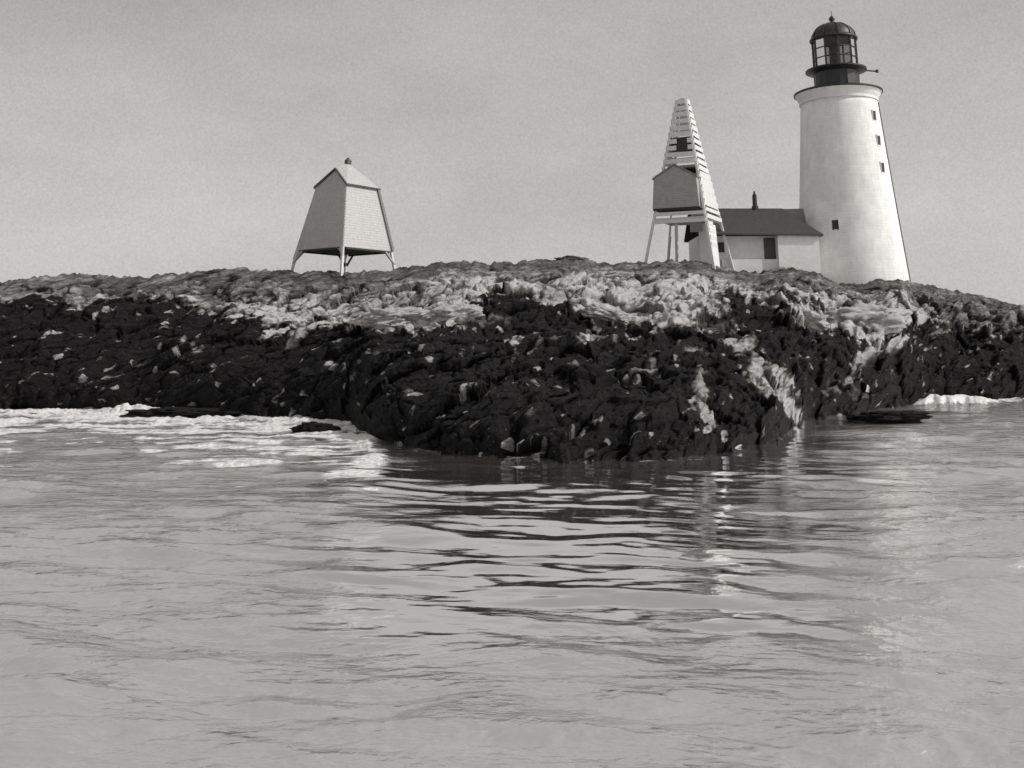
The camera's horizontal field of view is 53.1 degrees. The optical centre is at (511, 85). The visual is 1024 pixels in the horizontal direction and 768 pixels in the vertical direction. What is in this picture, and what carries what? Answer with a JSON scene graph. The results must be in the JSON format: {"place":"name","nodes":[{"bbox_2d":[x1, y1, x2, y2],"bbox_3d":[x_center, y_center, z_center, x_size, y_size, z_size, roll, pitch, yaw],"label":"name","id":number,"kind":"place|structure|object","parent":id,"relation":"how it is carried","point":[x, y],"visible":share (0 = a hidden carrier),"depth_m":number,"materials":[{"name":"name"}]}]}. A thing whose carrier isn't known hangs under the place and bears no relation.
{"place":"outdoors","nodes":[
{"label":"outdoors","id":0,"kind":"place"},
{"bbox_2d":[0,394,1023,767],"bbox_3d":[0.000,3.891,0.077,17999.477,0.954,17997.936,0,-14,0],"label":"water","id":1,"kind":"structure","parent":0,"point":[278,592],"depth_m":16.65,"materials":[{"name":"grey liquid"}]},
{"bbox_2d":[119,407,245,418],"bbox_3d":[-18.622,18.580,57.698,7.428,0.951,2.598,0,-14,0],"label":"sea rock","id":2,"kind":"object","parent":1,"relation":"in","point":[187,412],"visible":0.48,"depth_m":57.10,"materials":[{"name":"black stone"}]},
{"bbox_2d":[289,421,340,431],"bbox_3d":[-9.178,16.147,48.044,2.476,0.744,1.607,0,-14,0],"label":"sea rock","id":3,"kind":"object","parent":1,"relation":"in","point":[312,426],"visible":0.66,"depth_m":47.60,"materials":[{"name":"black stone"}]},
{"bbox_2d":[845,410,933,423],"bbox_3d":[20.244,17.895,55.261,5.020,0.739,2.021,0,-14,0],"label":"sea rock","id":4,"kind":"object","parent":1,"relation":"in","point":[898,417],"visible":0.99,"depth_m":54.75,"materials":[{"name":"black stone"}]},
{"bbox_2d":[0,257,1023,462],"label":"island terrain","id":5,"kind":"structure","parent":0,"point":[696,358],"depth_m":63.05,"materials":[{"name":"black stone"}]},
{"bbox_2d":[291,158,395,275],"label":"bell tower","id":6,"kind":"structure","parent":5,"relation":"on","point":[346,216],"depth_m":86.06,"materials":[{"name":"white wood"}]},
{"bbox_2d":[354,306,429,330],"bbox_3d":[-7.180,14.324,62.752,4.587,1.586,3.191,-7,-16,25],"label":"boulder","id":7,"kind":"object","parent":5,"relation":"on","point":[380,319],"visible":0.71,"depth_m":62.06,"materials":[{"name":"grey stone"}]},
{"bbox_2d":[414,303,484,328],"bbox_3d":[-3.662,13.968,61.549,4.159,1.760,3.011,-6,-15,21],"label":"boulder","id":8,"kind":"object","parent":5,"relation":"on","point":[441,315],"visible":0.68,"depth_m":60.77,"materials":[{"name":"grey stone"}]},
{"bbox_2d":[554,255,588,260],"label":"rock slab","id":9,"kind":"object","parent":5,"relation":"on","point":[571,257],"visible":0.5,"depth_m":84.68,"materials":[{"name":"grey stone"}]},
{"bbox_2d":[580,303,628,326],"bbox_3d":[5.630,13.930,62.256,3.542,1.463,2.349,0,-14,0],"label":"boulder","id":10,"kind":"object","parent":5,"relation":"on","point":[605,312],"visible":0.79,"depth_m":61.52,"materials":[{"name":"grey stone"}]},
{"bbox_2d":[644,98,734,269],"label":"slatted tower","id":11,"kind":"structure","parent":5,"relation":"on","point":[683,189],"depth_m":88.83,"materials":[{"name":"white wood"}]},
{"bbox_2d":[721,259,777,272],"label":"foundation wall","id":12,"kind":"structure","parent":5,"relation":"on","point":[756,265],"depth_m":90.30,"materials":[{"name":"paint"}]},
{"bbox_2d":[684,191,823,272],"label":"keepers house","id":13,"kind":"structure","parent":5,"relation":"on","point":[787,238],"depth_m":91.24,"materials":[{"name":"paint"}]},
{"bbox_2d":[717,241,725,253],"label":"window","id":14,"kind":"structure","parent":13,"relation":"in","point":[721,245],"depth_m":91.19,"materials":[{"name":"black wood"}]},
{"bbox_2d":[763,238,775,258],"bbox_3d":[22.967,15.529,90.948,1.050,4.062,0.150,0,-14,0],"label":"door","id":15,"kind":"structure","parent":13,"relation":"in","point":[769,243],"depth_m":91.21,"materials":[{"name":"brown wood"}]},
{"bbox_2d":[801,309,829,330],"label":"boulder","id":16,"kind":"object","parent":5,"relation":"on","point":[815,321],"visible":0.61,"depth_m":69.98,"materials":[{"name":"grey stone"}]},
{"bbox_2d":[794,13,910,283],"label":"lighthouse","id":17,"kind":"object","parent":5,"relation":"on","point":[847,201],"visible":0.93,"depth_m":94.77,"materials":[{"name":"paint"}]},
{"bbox_2d":[831,219,839,230],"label":"window","id":18,"kind":"structure","parent":17,"relation":"in","point":[834,222],"depth_m":92.89,"materials":[{"name":"glass"}]},
{"bbox_2d":[871,109,876,121],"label":"window","id":19,"kind":"structure","parent":17,"relation":"in","point":[874,118],"depth_m":96.29,"materials":[{"name":"glass"}]},
{"bbox_2d":[876,134,880,145],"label":"window","id":20,"kind":"structure","parent":17,"relation":"in","point":[878,138],"depth_m":95.62,"materials":[{"name":"glass"}]},
{"bbox_2d":[880,161,884,173],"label":"window","id":21,"kind":"structure","parent":17,"relation":"in","point":[882,166],"depth_m":94.77,"materials":[{"name":"glass"}]},
{"bbox_2d":[826,302,912,335],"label":"boulder","id":22,"kind":"object","parent":5,"relation":"on","point":[888,320],"visible":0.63,"depth_m":74.21,"materials":[{"name":"grey stone"}]},
{"bbox_2d":[0,0,1023,304],"label":"sky","id":23,"kind":"structure","parent":0,"point":[144,138],"materials":[{"name":"grey"}]}
]}

